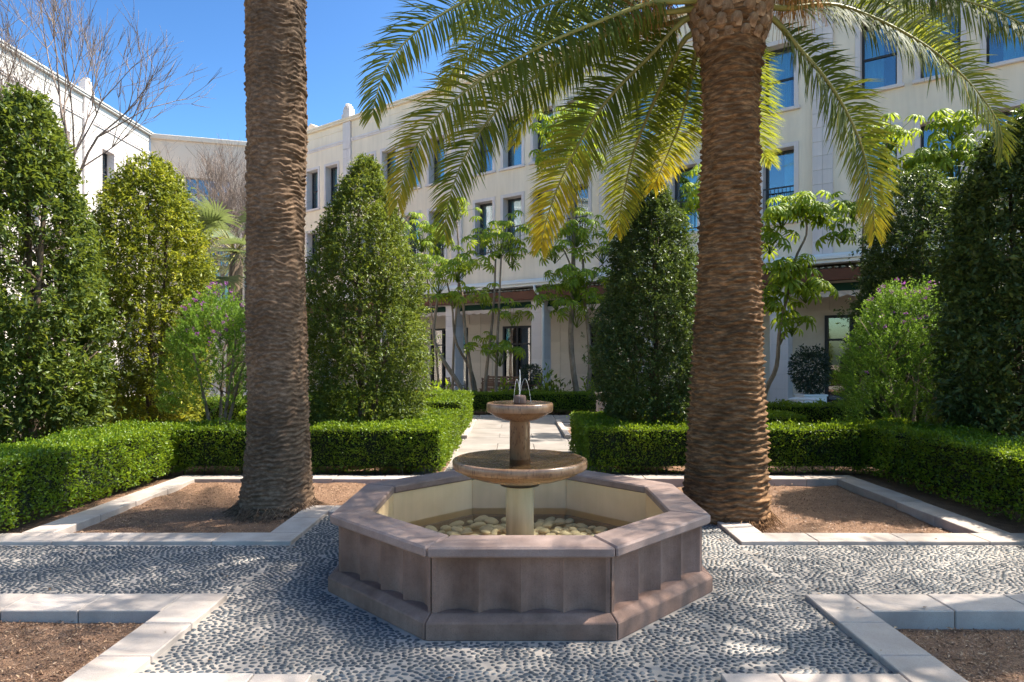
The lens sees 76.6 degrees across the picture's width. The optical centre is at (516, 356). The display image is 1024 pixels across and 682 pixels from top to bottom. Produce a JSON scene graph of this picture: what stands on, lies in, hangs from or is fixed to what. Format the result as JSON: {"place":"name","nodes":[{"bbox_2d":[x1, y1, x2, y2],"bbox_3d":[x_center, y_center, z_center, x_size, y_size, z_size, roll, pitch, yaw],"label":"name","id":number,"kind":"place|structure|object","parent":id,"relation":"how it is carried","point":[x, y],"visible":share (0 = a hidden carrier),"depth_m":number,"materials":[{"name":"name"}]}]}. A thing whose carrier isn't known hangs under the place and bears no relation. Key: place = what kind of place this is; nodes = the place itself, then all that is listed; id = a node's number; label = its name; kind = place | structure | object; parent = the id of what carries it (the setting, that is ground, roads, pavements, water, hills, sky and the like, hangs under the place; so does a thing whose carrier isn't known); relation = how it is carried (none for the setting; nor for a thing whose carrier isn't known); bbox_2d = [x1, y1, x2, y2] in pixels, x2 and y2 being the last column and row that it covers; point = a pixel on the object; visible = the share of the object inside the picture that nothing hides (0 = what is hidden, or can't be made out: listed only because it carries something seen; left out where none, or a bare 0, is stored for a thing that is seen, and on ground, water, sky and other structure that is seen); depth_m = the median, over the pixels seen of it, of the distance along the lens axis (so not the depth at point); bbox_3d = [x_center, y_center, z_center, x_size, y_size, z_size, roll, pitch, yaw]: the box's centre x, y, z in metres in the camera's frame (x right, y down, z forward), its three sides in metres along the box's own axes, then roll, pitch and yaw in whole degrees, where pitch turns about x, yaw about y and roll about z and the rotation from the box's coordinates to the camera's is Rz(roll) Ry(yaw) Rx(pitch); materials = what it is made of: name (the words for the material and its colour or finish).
{"place":"outdoors","nodes":[
{"label":"outdoors","id":0,"kind":"place"},
{"bbox_2d":[0,620,143,681],"bbox_3d":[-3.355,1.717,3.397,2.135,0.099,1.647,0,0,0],"label":"bark chips","id":1,"kind":"object","parent":0,"point":[3,651],"visible":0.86,"depth_m":3.85,"materials":[{"name":"brown soil"}]},
{"bbox_2d":[73,481,365,532],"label":"soil","id":2,"kind":"structure","parent":0,"point":[173,502],"depth_m":7.04,"materials":[{"name":"brown soil"}]},
{"bbox_2d":[220,0,330,522],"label":"palm tree","id":3,"kind":"object","parent":2,"relation":"on","point":[276,481],"visible":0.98,"depth_m":6.91,"materials":[{"name":"brown plant"}]},
{"bbox_2d":[0,448,455,532],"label":"soil","id":4,"kind":"structure","parent":0,"point":[48,518],"depth_m":8.48,"materials":[{"name":"brown soil"}]},
{"bbox_2d":[0,82,142,443],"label":"clipped tree","id":5,"kind":"object","parent":4,"relation":"on","point":[38,173],"visible":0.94,"depth_m":8.68,"materials":[{"name":"green plant"}]},
{"bbox_2d":[0,414,191,530],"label":"hedge","id":6,"kind":"object","parent":4,"relation":"on","point":[53,469],"visible":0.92,"depth_m":7.23,"materials":[{"name":"green plant"}]},
{"bbox_2d":[72,148,228,426],"bbox_3d":[-6.805,-1.056,12.029,2.822,5.584,2.860,0,0,0],"label":"clipped tree","id":7,"kind":"object","parent":4,"relation":"on","point":[172,202],"visible":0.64,"depth_m":11.48,"materials":[{"name":"green plant"}]},
{"bbox_2d":[151,281,247,423],"bbox_3d":[-4.756,0.268,10.360,1.878,2.939,1.758,0,0,0],"label":"flowering shrub","id":8,"kind":"object","parent":4,"relation":"on","point":[229,307],"visible":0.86,"depth_m":10.06,"materials":[{"name":"green plant"}]},
{"bbox_2d":[171,406,463,474],"bbox_3d":[-2.973,1.305,10.513,4.070,0.914,3.186,0,0,0],"label":"hedge","id":9,"kind":"object","parent":4,"relation":"on","point":[433,438],"visible":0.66,"depth_m":9.11,"materials":[{"name":"green plant"}]},
{"bbox_2d":[304,153,443,425],"bbox_3d":[-2.419,-0.801,10.568,2.590,5.072,2.556,0,0,0],"label":"clipped tree","id":10,"kind":"object","parent":4,"relation":"on","point":[361,270],"visible":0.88,"depth_m":10.08,"materials":[{"name":"green plant"}]},
{"bbox_2d":[0,387,681,408],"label":"terrace","id":11,"kind":"structure","parent":0,"point":[218,392],"depth_m":30.33,"materials":[{"name":"beige stone"}]},
{"bbox_2d":[0,38,154,397],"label":"white wing","id":12,"kind":"structure","parent":11,"relation":"on","point":[136,140],"depth_m":29.17,"materials":[{"name":"white paint"}]},
{"bbox_2d":[17,200,40,252],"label":"window","id":13,"kind":"structure","parent":12,"relation":"in","point":[37,218],"depth_m":26.06,"materials":[{"name":"metal"}]},
{"bbox_2d":[58,124,71,148],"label":"window","id":14,"kind":"structure","parent":12,"relation":"in","point":[68,129],"depth_m":27.86,"materials":[{"name":"metal"}]},
{"bbox_2d":[99,145,115,192],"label":"window","id":15,"kind":"structure","parent":12,"relation":"in","point":[110,155],"depth_m":30.96,"materials":[{"name":"metal"}]},
{"bbox_2d":[123,304,136,347],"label":"window","id":16,"kind":"structure","parent":12,"relation":"in","point":[136,304],"depth_m":32.74,"materials":[{"name":"metal"}]},
{"bbox_2d":[123,157,137,204],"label":"window","id":17,"kind":"structure","parent":12,"relation":"in","point":[124,158],"depth_m":32.41,"materials":[{"name":"metal"}]},
{"bbox_2d":[150,133,246,387],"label":"block","id":18,"kind":"structure","parent":11,"relation":"on","point":[182,151],"depth_m":34.68,"materials":[{"name":"beige paint"}]},
{"bbox_2d":[186,177,228,214],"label":"window","id":19,"kind":"structure","parent":18,"relation":"in","point":[186,177],"depth_m":34.78,"materials":[{"name":"grey glass"}]},
{"bbox_2d":[101,133,310,295],"bbox_3d":[-12.020,-3.808,25.943,7.793,11.192,5.964,0,0,37],"label":"bare tree","id":20,"kind":"object","parent":11,"relation":"on","point":[210,190],"visible":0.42,"depth_m":24.38,"materials":[{"name":"brown plant"}]},
{"bbox_2d":[185,144,306,285],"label":"bare tree","id":21,"kind":"object","parent":11,"relation":"on","point":[244,199],"visible":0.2,"depth_m":25.43,"materials":[{"name":"brown plant"}]},
{"bbox_2d":[392,197,481,391],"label":"umbrella tree","id":22,"kind":"object","parent":11,"relation":"on","point":[426,227],"visible":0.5,"depth_m":21.57,"materials":[{"name":"green plant"}]},
{"bbox_2d":[481,378,502,392],"bbox_3d":[-0.815,1.203,22.260,0.580,0.954,0.578,0,0,36],"label":"garden chair","id":23,"kind":"object","parent":11,"relation":"on","point":[490,386],"visible":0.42,"depth_m":22.03,"materials":[{"name":"brown wood"}]},
{"bbox_2d":[479,375,525,390],"bbox_3d":[-0.497,1.202,24.355,1.900,0.956,0.535,0,0,36],"label":"bench","id":24,"kind":"object","parent":11,"relation":"on","point":[515,378],"visible":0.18,"depth_m":24.48,"materials":[{"name":"brown wood"}]},
{"bbox_2d":[481,382,529,390],"bbox_3d":[-0.391,1.310,23.200,1.600,0.740,0.800,0,0,36],"label":"table","id":25,"kind":"object","parent":11,"relation":"on","point":[512,383],"visible":0.37,"depth_m":23.02,"materials":[{"name":"brown wood"}]},
{"bbox_2d":[518,363,543,390],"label":"potted bush","id":26,"kind":"object","parent":11,"relation":"on","point":[531,367],"visible":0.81,"depth_m":23.45,"materials":[{"name":"green plant"}]},
{"bbox_2d":[524,377,542,389],"bbox_3d":[0.628,1.203,22.988,0.578,0.954,0.580,0,0,15],"label":"garden chair","id":27,"kind":"object","parent":11,"relation":"on","point":[536,385],"visible":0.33,"depth_m":22.73,"materials":[{"name":"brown wood"}]},
{"bbox_2d":[304,0,1023,410],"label":"hotel","id":28,"kind":"structure","parent":11,"relation":"on","point":[808,160],"depth_m":23.66,"materials":[{"name":"beige paint"}]},
{"bbox_2d":[305,166,319,212],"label":"window","id":29,"kind":"structure","parent":28,"relation":"in","point":[309,196],"depth_m":33.97,"materials":[{"name":"metal"}]},
{"bbox_2d":[305,230,319,276],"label":"window","id":30,"kind":"structure","parent":28,"relation":"in","point":[308,236],"depth_m":33.97,"materials":[{"name":"metal"}]},
{"bbox_2d":[322,161,338,208],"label":"window","id":31,"kind":"structure","parent":28,"relation":"in","point":[328,168],"depth_m":33.07,"materials":[{"name":"metal"}]},
{"bbox_2d":[360,222,375,259],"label":"window","id":32,"kind":"structure","parent":28,"relation":"in","point":[373,222],"depth_m":31.51,"materials":[{"name":"metal"}]},
{"bbox_2d":[361,150,375,200],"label":"window","id":33,"kind":"structure","parent":28,"relation":"in","point":[372,153],"depth_m":31.01,"materials":[{"name":"metal"}]},
{"bbox_2d":[380,145,397,196],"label":"window","id":34,"kind":"structure","parent":28,"relation":"in","point":[383,153],"depth_m":30.66,"materials":[{"name":"metal"}]},
{"bbox_2d":[400,140,421,191],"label":"window","id":35,"kind":"structure","parent":28,"relation":"in","point":[418,185],"depth_m":29.77,"materials":[{"name":"metal"}]},
{"bbox_2d":[402,210,420,265],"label":"window","id":36,"kind":"structure","parent":28,"relation":"in","point":[419,211],"depth_m":29.66,"materials":[{"name":"metal"}]},
{"bbox_2d":[425,132,447,186],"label":"window","id":37,"kind":"structure","parent":28,"relation":"in","point":[430,177],"depth_m":28.88,"materials":[{"name":"metal"}]},
{"bbox_2d":[427,207,446,263],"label":"window","id":38,"kind":"structure","parent":28,"relation":"in","point":[430,215],"depth_m":28.74,"materials":[{"name":"metal"}]},
{"bbox_2d":[431,328,467,389],"bbox_3d":[-3.199,0.145,31.766,2.400,3.030,0.330,0,0,36],"label":"glass door","id":39,"kind":"structure","parent":28,"relation":"in","point":[443,344],"depth_m":31.83,"materials":[{"name":"glass"}]},
{"bbox_2d":[471,196,494,258],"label":"window","id":40,"kind":"structure","parent":28,"relation":"in","point":[486,202],"depth_m":27.22,"materials":[{"name":"metal"}]},
{"bbox_2d":[473,118,495,176],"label":"window","id":41,"kind":"structure","parent":28,"relation":"in","point":[493,170],"depth_m":27.20,"materials":[{"name":"metal"}]},
{"bbox_2d":[498,110,524,171],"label":"window","id":42,"kind":"structure","parent":28,"relation":"in","point":[517,159],"depth_m":26.40,"materials":[{"name":"glass"}]},
{"bbox_2d":[500,191,524,255],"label":"window","id":43,"kind":"structure","parent":28,"relation":"in","point":[505,200],"depth_m":26.38,"materials":[{"name":"metal"}]},
{"bbox_2d":[503,325,531,388],"bbox_3d":[0.376,0.145,29.012,2.400,3.030,0.080,0,0,36],"label":"glass door","id":44,"kind":"structure","parent":28,"relation":"in","point":[517,343],"depth_m":29.21,"materials":[{"name":"metal"}]},
{"bbox_2d":[528,101,555,164],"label":"window","id":45,"kind":"structure","parent":28,"relation":"in","point":[534,144],"depth_m":25.52,"materials":[{"name":"metal"}]},
{"bbox_2d":[528,188,555,252],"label":"window","id":46,"kind":"structure","parent":28,"relation":"in","point":[534,200],"depth_m":25.51,"materials":[{"name":"metal"}]},
{"bbox_2d":[562,179,592,248],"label":"window","id":47,"kind":"structure","parent":28,"relation":"in","point":[589,189],"depth_m":24.21,"materials":[{"name":"metal"}]},
{"bbox_2d":[564,92,592,156],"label":"window","id":48,"kind":"structure","parent":28,"relation":"in","point":[565,101],"depth_m":24.55,"materials":[{"name":"metal"}]},
{"bbox_2d":[589,323,636,388],"bbox_3d":[4.111,0.145,26.451,2.400,3.030,0.330,0,0,36],"label":"glass door","id":49,"kind":"structure","parent":28,"relation":"in","point":[590,326],"depth_m":26.99,"materials":[{"name":"metal"}]},
{"bbox_2d":[627,74,659,143],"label":"window","id":50,"kind":"structure","parent":28,"relation":"in","point":[655,74],"depth_m":23.19,"materials":[{"name":"metal"}]},
{"bbox_2d":[628,167,659,240],"bbox_3d":[4.628,-5.310,22.922,1.280,2.480,0.726,0,0,36],"label":"window","id":51,"kind":"structure","parent":28,"relation":"in","point":[658,167],"depth_m":22.97,"materials":[{"name":"metal"}]},
{"bbox_2d":[667,159,700,236],"bbox_3d":[5.818,-5.310,22.056,1.280,2.480,0.726,0,0,36],"label":"window","id":52,"kind":"structure","parent":28,"relation":"in","point":[694,221],"depth_m":22.16,"materials":[{"name":"metal"}]},
{"bbox_2d":[667,65,701,134],"bbox_3d":[5.818,-8.645,22.056,1.280,2.250,0.726,0,0,36],"label":"window","id":53,"kind":"structure","parent":28,"relation":"in","point":[688,65],"depth_m":22.28,"materials":[{"name":"metal"}]},
{"bbox_2d":[760,38,799,114],"bbox_3d":[8.267,-8.645,20.278,1.280,2.250,0.726,0,0,36],"label":"window","id":54,"kind":"structure","parent":28,"relation":"in","point":[784,76],"depth_m":20.47,"materials":[{"name":"glass"}]},
{"bbox_2d":[760,141,799,225],"bbox_3d":[8.267,-5.310,20.278,1.280,2.480,0.726,0,0,36],"label":"window","id":55,"kind":"structure","parent":28,"relation":"in","point":[790,149],"depth_m":20.32,"materials":[{"name":"metal"}]},
{"bbox_2d":[825,314,907,403],"bbox_3d":[11.401,0.145,21.154,2.400,3.030,0.330,0,0,36],"label":"glass door","id":56,"kind":"structure","parent":28,"relation":"in","point":[826,316],"depth_m":21.67,"materials":[{"name":"metal"}]},
{"bbox_2d":[855,9,903,92],"bbox_3d":[10.468,-8.645,18.677,1.280,2.250,0.726,0,0,36],"label":"window","id":57,"kind":"structure","parent":28,"relation":"in","point":[870,67],"depth_m":18.92,"materials":[{"name":"glass"}]},
{"bbox_2d":[855,122,903,215],"bbox_3d":[10.468,-5.310,18.677,1.280,2.480,0.726,0,0,36],"label":"window","id":58,"kind":"structure","parent":28,"relation":"in","point":[897,154],"depth_m":18.73,"materials":[{"name":"metal"}]},
{"bbox_2d":[914,113,965,208],"bbox_3d":[11.657,-5.310,17.813,1.280,2.480,0.726,0,0,36],"label":"window","id":59,"kind":"structure","parent":28,"relation":"in","point":[919,142],"depth_m":17.89,"materials":[{"name":"metal"}]},
{"bbox_2d":[912,0,968,84],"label":"window","id":60,"kind":"structure","parent":28,"relation":"in","point":[918,78],"depth_m":17.86,"materials":[{"name":"metal"}]},
{"bbox_2d":[978,0,1023,69],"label":"window","id":61,"kind":"structure","parent":28,"relation":"in","point":[1013,55],"depth_m":17.05,"materials":[{"name":"metal"}]},
{"bbox_2d":[980,99,1023,199],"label":"window","id":62,"kind":"structure","parent":28,"relation":"in","point":[1013,105],"depth_m":16.87,"materials":[{"name":"metal"}]},
{"bbox_2d":[0,0,682,140],"label":"sky","id":63,"kind":"structure","parent":0,"point":[210,32],"materials":[{"name":"blue"}]},
{"bbox_2d":[445,377,464,391],"bbox_3d":[-2.206,1.203,23.181,0.578,0.954,0.580,0,0,-23],"label":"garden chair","id":64,"kind":"object","parent":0,"point":[446,378],"visible":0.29,"depth_m":23.02,"materials":[{"name":"brown wood"}]},
{"bbox_2d":[0,467,1023,681],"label":"plaza","id":65,"kind":"structure","parent":0,"point":[286,609],"depth_m":4.24,"materials":[{"name":"grey stone"}]},
{"bbox_2d":[15,479,1016,681],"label":"fallen leaves","id":66,"kind":"object","parent":65,"relation":"on","point":[654,679],"visible":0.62,"depth_m":4.65,"materials":[{"name":"brown plant"}]},
{"bbox_2d":[328,375,712,640],"bbox_3d":[0.030,0.892,5.200,2.752,1.575,2.752,0,0,0],"label":"fountain","id":67,"kind":"object","parent":65,"relation":"on","point":[519,540],"visible":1,"depth_m":4.28,"materials":[{"name":"stone"}]},
{"bbox_2d":[412,415,619,474],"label":"path","id":68,"kind":"structure","parent":0,"point":[490,432],"depth_m":13.42,"materials":[{"name":"beige stone"}]},
{"bbox_2d":[424,380,450,390],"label":"leafy plant","id":69,"kind":"object","parent":68,"relation":"on","point":[438,387],"visible":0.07,"depth_m":17.34,"materials":[{"name":"green plant"}]},
{"bbox_2d":[461,420,570,439],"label":"kerb","id":70,"kind":"structure","parent":68,"relation":"on","point":[560,425],"depth_m":14.26,"materials":[{"name":"stone"}]},
{"bbox_2d":[786,343,833,404],"bbox_3d":[8.310,0.647,18.309,1.288,2.065,1.250,0,0,0],"label":"potted bush","id":71,"kind":"object","parent":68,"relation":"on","point":[807,383],"visible":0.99,"depth_m":18.12,"materials":[{"name":"green plant"}]},
{"bbox_2d":[472,408,675,415],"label":"soil","id":72,"kind":"structure","parent":0,"point":[488,413],"depth_m":19.49,"materials":[{"name":"brown soil"}]},
{"bbox_2d":[400,210,536,410],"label":"umbrella tree","id":73,"kind":"object","parent":72,"relation":"on","point":[446,266],"visible":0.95,"depth_m":19.96,"materials":[{"name":"green plant"}]},
{"bbox_2d":[490,376,520,391],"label":"leafy plant","id":74,"kind":"object","parent":72,"relation":"on","point":[500,386],"visible":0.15,"depth_m":20.26,"materials":[{"name":"green plant"}]},
{"bbox_2d":[437,387,650,414],"bbox_3d":[0.902,1.339,19.178,6.819,0.848,0.842,0,0,0],"label":"hedge","id":75,"kind":"object","parent":72,"relation":"on","point":[573,399],"visible":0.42,"depth_m":18.95,"materials":[{"name":"green plant"}]},
{"bbox_2d":[533,362,560,390],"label":"leafy plant","id":76,"kind":"object","parent":72,"relation":"on","point":[547,376],"visible":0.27,"depth_m":20.80,"materials":[{"name":"green plant"}]},
{"bbox_2d":[537,374,576,412],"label":"leafy plant","id":77,"kind":"object","parent":72,"relation":"on","point":[557,389],"visible":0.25,"depth_m":19.82,"materials":[{"name":"green plant"}]},
{"bbox_2d":[528,100,621,411],"bbox_3d":[1.934,-3.095,19.852,3.122,9.722,2.640,0,0,0],"label":"umbrella tree","id":78,"kind":"object","parent":72,"relation":"on","point":[574,284],"visible":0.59,"depth_m":19.62,"materials":[{"name":"green plant"}]},
{"bbox_2d":[580,372,601,411],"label":"leafy plant","id":79,"kind":"object","parent":72,"relation":"on","point":[587,390],"visible":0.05,"depth_m":19.95,"materials":[{"name":"green plant"}]},
{"bbox_2d":[676,485,952,532],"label":"soil","id":80,"kind":"structure","parent":0,"point":[835,516],"depth_m":7.17,"materials":[{"name":"brown soil"}]},
{"bbox_2d":[355,0,1023,532],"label":"palm tree","id":81,"kind":"object","parent":80,"relation":"on","point":[727,478],"visible":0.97,"depth_m":6.71,"materials":[{"name":"green plant"}]},
{"bbox_2d":[614,465,1023,532],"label":"soil","id":82,"kind":"structure","parent":0,"point":[1001,521],"depth_m":8.15,"materials":[{"name":"brown soil"}]},
{"bbox_2d":[580,174,698,425],"bbox_3d":[2.167,-0.569,10.353,2.278,4.605,2.388,0,0,0],"label":"clipped tree","id":83,"kind":"object","parent":82,"relation":"on","point":[662,251],"visible":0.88,"depth_m":9.83,"materials":[{"name":"green plant"}]},
{"bbox_2d":[566,408,869,474],"bbox_3d":[2.934,1.314,10.269,4.170,0.898,2.673,0,0,0],"label":"hedge","id":84,"kind":"object","parent":82,"relation":"on","point":[601,438],"visible":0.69,"depth_m":9.11,"materials":[{"name":"green plant"}]},
{"bbox_2d":[832,273,993,423],"bbox_3d":[6.020,0.231,9.989,2.330,3.014,2.307,0,0,0],"label":"flowering shrub","id":85,"kind":"object","parent":82,"relation":"on","point":[854,399],"visible":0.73,"depth_m":9.86,"materials":[{"name":"green plant"}]},
{"bbox_2d":[833,164,1002,425],"bbox_3d":[7.179,-0.838,11.679,2.606,5.142,2.752,0,0,0],"label":"clipped tree","id":86,"kind":"object","parent":82,"relation":"on","point":[900,260],"visible":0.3,"depth_m":11.29,"materials":[{"name":"green plant"}]},
{"bbox_2d":[845,415,1023,523],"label":"hedge","id":87,"kind":"object","parent":82,"relation":"on","point":[981,466],"visible":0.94,"depth_m":7.49,"materials":[{"name":"green plant"}]},
{"bbox_2d":[913,103,1023,443],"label":"clipped tree","id":88,"kind":"object","parent":82,"relation":"on","point":[976,268],"visible":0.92,"depth_m":8.21,"materials":[{"name":"green plant"}]},
{"bbox_2d":[896,628,1023,681],"bbox_3d":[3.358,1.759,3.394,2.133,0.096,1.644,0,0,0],"label":"bark chips","id":89,"kind":"object","parent":0,"point":[984,652],"visible":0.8,"depth_m":3.85,"materials":[{"name":"brown soil"}]},
{"label":"ground","id":90,"kind":"structure","parent":0,"visible":0},
{"bbox_2d":[0,0,231,394],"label":"bare tree","id":91,"kind":"object","parent":90,"relation":"on","point":[54,7],"visible":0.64,"depth_m":17.68,"materials":[{"name":"brown plant"}]},
{"bbox_2d":[0,594,311,681],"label":"kerb","id":92,"kind":"structure","parent":90,"relation":"on","point":[168,620],"depth_m":4.16,"materials":[{"name":"stone"}]},
{"bbox_2d":[0,475,417,544],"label":"kerb","id":93,"kind":"structure","parent":90,"relation":"on","point":[295,527],"depth_m":6.19,"materials":[{"name":"stone"}]},
{"bbox_2d":[621,475,1023,544],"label":"kerb","id":94,"kind":"structure","parent":90,"relation":"on","point":[966,530],"depth_m":6.19,"materials":[{"name":"stone"}]},
{"bbox_2d":[721,594,1023,681],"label":"kerb","id":95,"kind":"structure","parent":90,"relation":"on","point":[870,623],"depth_m":4.20,"materials":[{"name":"stone"}]},
{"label":"soil","id":96,"kind":"structure","parent":0,"visible":0},
{"bbox_2d":[169,192,308,395],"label":"fan palm","id":97,"kind":"object","parent":96,"relation":"on","point":[210,217],"visible":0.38,"depth_m":15.34,"materials":[{"name":"green plant"}]},
{"bbox_2d":[49,388,474,434],"bbox_3d":[-5.359,1.258,14.864,8.718,1.009,3.366,0,0,0],"label":"hedge","id":98,"kind":"object","parent":96,"relation":"on","point":[462,400],"visible":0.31,"depth_m":13.42,"materials":[{"name":"green plant"}]},
{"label":"soil","id":99,"kind":"structure","parent":0,"visible":0},
{"bbox_2d":[595,392,605,411],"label":"garden wall","id":100,"kind":"structure","parent":99,"relation":"on","point":[598,407],"depth_m":15.38,"materials":[{"name":"stone"}]},
{"bbox_2d":[678,164,846,399],"bbox_3d":[5.159,-1.637,14.078,3.578,5.515,1.629,0,0,34],"label":"umbrella tree","id":101,"kind":"object","parent":99,"relation":"on","point":[783,211],"visible":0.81,"depth_m":13.48,"materials":[{"name":"green plant"}]},
{"bbox_2d":[788,397,818,402],"bbox_3d":[7.276,1.370,16.400,0.620,0.620,0.550,0,0,36],"label":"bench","id":102,"kind":"object","parent":99,"relation":"on","point":[795,399],"visible":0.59,"depth_m":16.31,"materials":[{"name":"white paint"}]},
{"bbox_2d":[766,398,1009,426],"bbox_3d":[7.261,1.306,13.598,6.104,0.912,0.866,0,0,0],"label":"hedge","id":103,"kind":"object","parent":99,"relation":"on","point":[818,411],"visible":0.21,"depth_m":13.35,"materials":[{"name":"green plant"}]},
{"bbox_2d":[815,104,999,400],"bbox_3d":[8.597,-2.083,13.969,4.053,6.487,2.336,0,0,20],"label":"umbrella tree","id":104,"kind":"object","parent":99,"relation":"on","point":[944,160],"visible":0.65,"depth_m":13.80,"materials":[{"name":"green plant"}]}
]}

